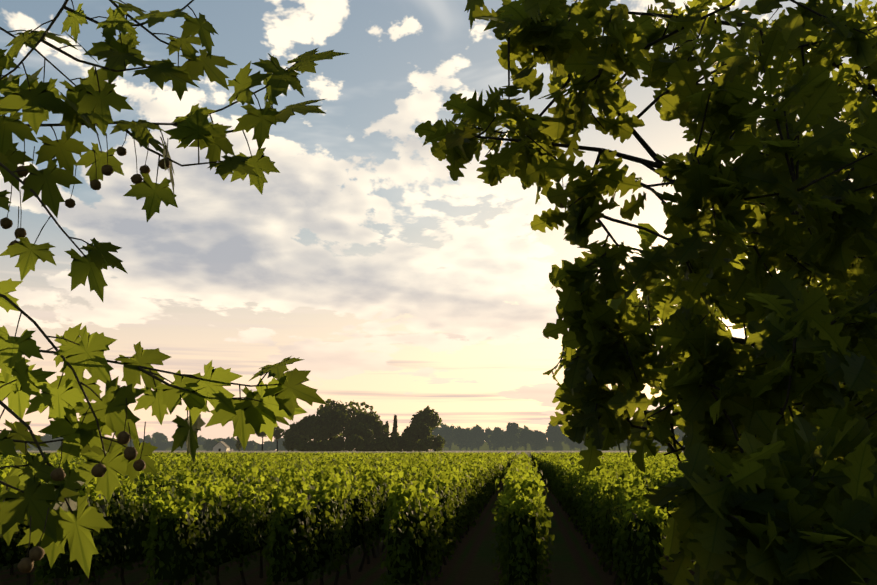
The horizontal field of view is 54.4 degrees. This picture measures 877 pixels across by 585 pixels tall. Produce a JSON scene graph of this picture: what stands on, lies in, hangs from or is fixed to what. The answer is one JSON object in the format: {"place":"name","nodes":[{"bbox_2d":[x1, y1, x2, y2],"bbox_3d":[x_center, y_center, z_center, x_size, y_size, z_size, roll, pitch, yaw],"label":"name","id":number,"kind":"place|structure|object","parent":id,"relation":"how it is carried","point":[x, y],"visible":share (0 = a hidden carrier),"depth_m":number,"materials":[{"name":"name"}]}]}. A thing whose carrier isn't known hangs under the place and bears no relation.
{"place":"outdoors","nodes":[
{"label":"outdoors","id":0,"kind":"place"},
{"bbox_2d":[0,0,570,578],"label":"plane tree","id":1,"kind":"object","parent":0,"point":[88,100],"depth_m":2.27,"materials":[{"name":"green plant"}]},
{"bbox_2d":[0,146,563,573],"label":"seed balls","id":2,"kind":"object","parent":1,"relation":"attached to","point":[26,565],"visible":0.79,"depth_m":2.04},
{"bbox_2d":[0,450,708,584],"bbox_3d":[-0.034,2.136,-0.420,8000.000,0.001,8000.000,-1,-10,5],"label":"ground","id":3,"kind":"structure","parent":0,"point":[571,560],"depth_m":15.88,"materials":[{"name":"soil"}]},
{"bbox_2d":[33,435,47,450],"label":"tree","id":4,"kind":"object","parent":3,"relation":"on","point":[43,438],"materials":[{"name":"green plant"}]},
{"bbox_2d":[43,434,54,444],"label":"tree","id":5,"kind":"object","parent":3,"relation":"on","point":[48,437],"visible":0.19,"depth_m":665.88,"materials":[{"name":"green plant"}]},
{"bbox_2d":[54,437,62,447],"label":"tree","id":6,"kind":"object","parent":3,"relation":"on","point":[58,444],"visible":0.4,"depth_m":642.18,"materials":[{"name":"green plant"}]},
{"bbox_2d":[131,438,145,446],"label":"tree","id":7,"kind":"object","parent":3,"relation":"on","point":[140,440],"visible":0.17,"depth_m":651.16,"materials":[{"name":"green plant"}]},
{"bbox_2d":[144,435,155,445],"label":"tree","id":8,"kind":"object","parent":3,"relation":"on","point":[148,439],"visible":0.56,"depth_m":673.88,"materials":[{"name":"green plant"}]},
{"bbox_2d":[151,432,167,444],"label":"tree","id":9,"kind":"object","parent":3,"relation":"on","point":[157,436],"visible":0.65,"depth_m":693.64,"materials":[{"name":"green plant"}]},
{"bbox_2d":[158,440,169,444],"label":"tree","id":10,"kind":"object","parent":3,"relation":"on","point":[162,442],"visible":0.31,"depth_m":684.71,"materials":[{"name":"green plant"}]},
{"bbox_2d":[169,441,185,450],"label":"tree","id":11,"kind":"object","parent":3,"relation":"on","point":[179,447],"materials":[{"name":"green plant"}]},
{"bbox_2d":[197,435,206,444],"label":"tree","id":12,"kind":"object","parent":3,"relation":"on","point":[202,440],"visible":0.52,"depth_m":701.63,"materials":[{"name":"green plant"}]},
{"bbox_2d":[202,438,218,450],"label":"tree","id":13,"kind":"object","parent":3,"relation":"on","point":[209,444],"visible":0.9,"depth_m":551.72,"materials":[{"name":"green plant"}]},
{"bbox_2d":[212,440,229,450],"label":"cottage","id":14,"kind":"structure","parent":3,"relation":"on","point":[220,445],"depth_m":386.99,"materials":[{"name":"paint"}]},
{"bbox_2d":[222,437,236,449],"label":"tree","id":15,"kind":"object","parent":3,"relation":"on","point":[231,442],"visible":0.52,"depth_m":556.24,"materials":[{"name":"green plant"}]},
{"bbox_2d":[235,436,241,450],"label":"tree","id":16,"kind":"object","parent":3,"relation":"on","point":[238,447],"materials":[{"name":"green plant"}]},
{"bbox_2d":[240,440,257,450],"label":"tree","id":17,"kind":"object","parent":3,"relation":"on","point":[251,445],"visible":0.75,"depth_m":554.54,"materials":[{"name":"green plant"}]},
{"bbox_2d":[254,430,266,450],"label":"sparse tree","id":18,"kind":"object","parent":3,"relation":"on","point":[262,434],"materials":[{"name":"green plant"}]},
{"bbox_2d":[258,444,270,450],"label":"tree","id":19,"kind":"object","parent":3,"relation":"on","point":[266,447],"visible":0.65,"depth_m":576.84,"materials":[{"name":"green plant"}]},
{"bbox_2d":[263,440,275,450],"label":"tree","id":20,"kind":"object","parent":3,"relation":"on","point":[272,444],"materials":[{"name":"green plant"}]},
{"bbox_2d":[273,426,284,450],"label":"sparse tree","id":21,"kind":"object","parent":3,"relation":"on","point":[277,432],"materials":[{"name":"green plant"}]},
{"bbox_2d":[274,438,284,450],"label":"tree","id":22,"kind":"object","parent":3,"relation":"on","point":[280,442],"visible":0.4,"depth_m":598.33,"materials":[{"name":"green plant"}]},
{"bbox_2d":[279,445,296,450],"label":"tree","id":23,"kind":"object","parent":3,"relation":"on","point":[281,447],"visible":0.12,"depth_m":582.88,"materials":[{"name":"green plant"}]},
{"bbox_2d":[282,435,300,450],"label":"shrub","id":24,"kind":"object","parent":3,"relation":"on","point":[289,442],"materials":[{"name":"green plant"}]},
{"bbox_2d":[283,422,304,440],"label":"tree","id":25,"kind":"object","parent":3,"relation":"on","point":[286,435],"visible":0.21,"depth_m":327.38,"materials":[{"name":"green plant"}]},
{"bbox_2d":[294,440,313,450],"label":"shrub","id":26,"kind":"object","parent":3,"relation":"on","point":[303,445],"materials":[{"name":"green plant"}]},
{"bbox_2d":[288,414,327,441],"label":"tree","id":27,"kind":"object","parent":3,"relation":"on","point":[304,424],"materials":[{"name":"green plant"}]},
{"bbox_2d":[307,441,321,451],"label":"shrub","id":28,"kind":"object","parent":3,"relation":"on","point":[317,447],"visible":0.67,"depth_m":302.81,"materials":[{"name":"green plant"}]},
{"bbox_2d":[321,440,335,450],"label":"shrub","id":29,"kind":"object","parent":3,"relation":"on","point":[326,445],"visible":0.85,"depth_m":303.99,"materials":[{"name":"green plant"}]},
{"bbox_2d":[310,405,347,441],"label":"tree","id":30,"kind":"object","parent":3,"relation":"on","point":[326,423],"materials":[{"name":"green plant"}]},
{"bbox_2d":[328,439,342,450],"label":"shrub","id":31,"kind":"object","parent":3,"relation":"on","point":[336,443],"visible":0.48,"depth_m":307.57,"materials":[{"name":"green plant"}]},
{"bbox_2d":[0,473,673,584],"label":"vine posts","id":32,"kind":"object","parent":3,"relation":"on","point":[203,509],"visible":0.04,"depth_m":12.20,"materials":[{"name":"brown wood"}]},
{"bbox_2d":[0,460,708,584],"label":"vine leaves","id":33,"kind":"object","parent":32,"relation":"attached to","point":[483,487],"visible":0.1,"depth_m":11.95,"materials":[{"name":"green plant"}]},
{"bbox_2d":[0,452,687,521],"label":"vine leaves","id":34,"kind":"object","parent":33,"relation":"attached to","point":[521,480],"visible":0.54,"depth_m":14.97,"materials":[{"name":"green plant"}]},
{"bbox_2d":[0,460,674,584],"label":"vine row","id":35,"kind":"object","parent":3,"relation":"on","point":[165,554],"depth_m":11.31,"materials":[{"name":"green plant"}]},
{"bbox_2d":[334,436,345,450],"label":"shrub","id":36,"kind":"object","parent":3,"relation":"on","point":[342,439],"visible":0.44,"depth_m":310.01,"materials":[{"name":"green plant"}]},
{"bbox_2d":[316,399,372,435],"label":"tree","id":37,"kind":"object","parent":3,"relation":"on","point":[343,407],"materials":[{"name":"green plant"}]},
{"bbox_2d":[344,439,354,450],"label":"shrub","id":38,"kind":"object","parent":3,"relation":"on","point":[346,445],"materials":[{"name":"green plant"}]},
{"bbox_2d":[14,441,684,450],"bbox_3d":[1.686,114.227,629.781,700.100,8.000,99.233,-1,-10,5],"label":"treeline","id":39,"kind":"object","parent":3,"relation":"on","point":[557,446],"depth_m":626.89,"materials":[{"name":"green plant"}]},
{"bbox_2d":[16,451,683,457],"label":"vine rows","id":40,"kind":"object","parent":3,"relation":"on","point":[527,452],"visible":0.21,"depth_m":274.30,"materials":[{"name":"green plant"}]},
{"bbox_2d":[1,452,671,481],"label":"vine leaves","id":41,"kind":"object","parent":40,"relation":"on","point":[540,466],"visible":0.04,"depth_m":64.91,"materials":[{"name":"green plant"}]},
{"bbox_2d":[0,451,684,467],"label":"vine leaves","id":42,"kind":"object","parent":41,"relation":"attached to","point":[502,457],"visible":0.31,"depth_m":79.67,"materials":[{"name":"green plant"}]},
{"bbox_2d":[347,434,365,451],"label":"shrub","id":43,"kind":"object","parent":3,"relation":"on","point":[358,444],"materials":[{"name":"green plant"}]},
{"bbox_2d":[342,419,373,443],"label":"tree","id":44,"kind":"object","parent":3,"relation":"on","point":[363,430],"visible":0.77,"depth_m":314.05,"materials":[{"name":"green plant"}]},
{"bbox_2d":[355,439,372,451],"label":"shrub","id":45,"kind":"object","parent":3,"relation":"on","point":[367,447],"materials":[{"name":"green plant"}]},
{"bbox_2d":[354,411,390,442],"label":"tree","id":46,"kind":"object","parent":3,"relation":"on","point":[372,418],"visible":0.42,"depth_m":327.01,"materials":[{"name":"green plant"}]},
{"bbox_2d":[369,441,377,451],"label":"shrub","id":47,"kind":"object","parent":3,"relation":"on","point":[373,446],"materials":[{"name":"green plant"}]},
{"bbox_2d":[371,435,385,450],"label":"shrub","id":48,"kind":"object","parent":3,"relation":"on","point":[377,439],"visible":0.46,"depth_m":306.95,"materials":[{"name":"green plant"}]},
{"bbox_2d":[376,436,397,451],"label":"shrub","id":49,"kind":"object","parent":3,"relation":"on","point":[388,443],"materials":[{"name":"green plant"}]},
{"bbox_2d":[390,414,399,436],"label":"tree","id":50,"kind":"object","parent":3,"relation":"on","point":[394,431],"visible":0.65,"depth_m":337.85,"materials":[{"name":"green plant"}]},
{"bbox_2d":[391,436,404,451],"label":"shrub","id":51,"kind":"object","parent":3,"relation":"on","point":[400,444],"visible":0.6,"depth_m":308.78,"materials":[{"name":"green plant"}]},
{"bbox_2d":[398,434,409,451],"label":"shrub","id":52,"kind":"object","parent":3,"relation":"on","point":[402,437],"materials":[{"name":"green plant"}]},
{"bbox_2d":[402,441,415,451],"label":"shrub","id":53,"kind":"object","parent":3,"relation":"on","point":[408,446],"visible":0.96,"depth_m":306.80,"materials":[{"name":"green plant"}]},
{"bbox_2d":[402,426,417,442],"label":"tree","id":54,"kind":"object","parent":3,"relation":"on","point":[409,434],"visible":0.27,"depth_m":323.23,"materials":[{"name":"green plant"}]},
{"bbox_2d":[406,421,432,440],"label":"tree","id":55,"kind":"object","parent":3,"relation":"on","point":[423,431],"visible":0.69,"depth_m":324.39,"materials":[{"name":"green plant"}]},
{"bbox_2d":[415,439,433,451],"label":"shrub","id":56,"kind":"object","parent":3,"relation":"on","point":[424,445],"visible":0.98,"depth_m":305.46,"materials":[{"name":"green plant"}]},
{"bbox_2d":[409,406,441,433],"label":"tree","id":57,"kind":"object","parent":3,"relation":"on","point":[429,417],"visible":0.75,"depth_m":339.87,"materials":[{"name":"green plant"}]},
{"bbox_2d":[428,434,445,450],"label":"shrub","id":58,"kind":"object","parent":3,"relation":"on","point":[438,444],"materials":[{"name":"green plant"}]},
{"bbox_2d":[432,427,444,440],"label":"tree","id":59,"kind":"object","parent":3,"relation":"on","point":[436,431],"visible":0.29,"depth_m":623.33,"materials":[{"name":"green plant"}]},
{"bbox_2d":[442,424,454,450],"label":"tree","id":60,"kind":"object","parent":3,"relation":"on","point":[447,431],"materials":[{"name":"green plant"}]},
{"bbox_2d":[450,426,468,450],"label":"tree","id":61,"kind":"object","parent":3,"relation":"on","point":[459,434],"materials":[{"name":"green plant"}]},
{"bbox_2d":[462,428,473,450],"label":"tree","id":62,"kind":"object","parent":3,"relation":"on","point":[470,441],"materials":[{"name":"green plant"}]},
{"bbox_2d":[471,424,485,450],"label":"tree","id":63,"kind":"object","parent":3,"relation":"on","point":[479,434],"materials":[{"name":"green plant"}]},
{"bbox_2d":[484,426,495,450],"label":"tree","id":64,"kind":"object","parent":3,"relation":"on","point":[488,430],"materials":[{"name":"green plant"}]},
{"bbox_2d":[488,427,505,450],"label":"tree","id":65,"kind":"object","parent":3,"relation":"on","point":[496,438],"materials":[{"name":"green plant"}]},
{"bbox_2d":[502,430,510,450],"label":"tree","id":66,"kind":"object","parent":3,"relation":"on","point":[508,445],"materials":[{"name":"green plant"}]},
{"bbox_2d":[504,422,519,450],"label":"tree","id":67,"kind":"object","parent":3,"relation":"on","point":[512,428],"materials":[{"name":"green plant"}]},
{"bbox_2d":[365,451,662,453],"bbox_3d":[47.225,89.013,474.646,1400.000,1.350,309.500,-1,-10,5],"label":"field","id":68,"kind":"structure","parent":3,"relation":"on","point":[541,451],"depth_m":389.15,"materials":[{"name":"green plant"}]},
{"bbox_2d":[517,425,531,450],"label":"tree","id":69,"kind":"object","parent":3,"relation":"on","point":[525,434],"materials":[{"name":"green plant"}]},
{"bbox_2d":[529,430,545,450],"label":"tree","id":70,"kind":"object","parent":3,"relation":"on","point":[537,438],"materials":[{"name":"green plant"}]},
{"bbox_2d":[545,423,555,441],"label":"tree","id":71,"kind":"object","parent":3,"relation":"on","point":[549,431],"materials":[{"name":"green plant"}]},
{"bbox_2d":[552,425,564,441],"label":"tree","id":72,"kind":"object","parent":3,"relation":"on","point":[557,434],"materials":[{"name":"green plant"}]},
{"bbox_2d":[564,436,576,449],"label":"tree","id":73,"kind":"object","parent":3,"relation":"on","point":[572,443],"visible":0.27,"depth_m":615.83,"materials":[{"name":"green plant"}]},
{"bbox_2d":[574,441,583,449],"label":"tree","id":74,"kind":"object","parent":3,"relation":"on","point":[578,446],"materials":[{"name":"green plant"}]},
{"bbox_2d":[415,0,876,584],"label":"tree","id":75,"kind":"object","parent":3,"relation":"on","point":[775,500],"depth_m":2.01,"materials":[{"name":"green plant"}]},
{"bbox_2d":[607,223,726,318],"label":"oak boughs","id":76,"kind":"object","parent":75,"relation":"attached to","point":[649,238],"visible":0.06,"depth_m":17.47,"materials":[{"name":"green plant"}]},
{"bbox_2d":[674,426,683,440],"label":"tree","id":77,"kind":"object","parent":3,"relation":"on","point":[679,431],"visible":0.27,"depth_m":625.96,"materials":[{"name":"green plant"}]},
{"bbox_2d":[677,279,869,569],"bbox_3d":[4.164,-1.267,6.455,5.706,8.228,7.513,-4,-11,23],"label":"tree","id":78,"kind":"object","parent":3,"relation":"on","point":[851,392],"depth_m":4.48,"materials":[{"name":"green plant"}]},
{"bbox_2d":[0,0,876,449],"label":"sky","id":79,"kind":"structure","parent":0,"point":[403,287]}
]}

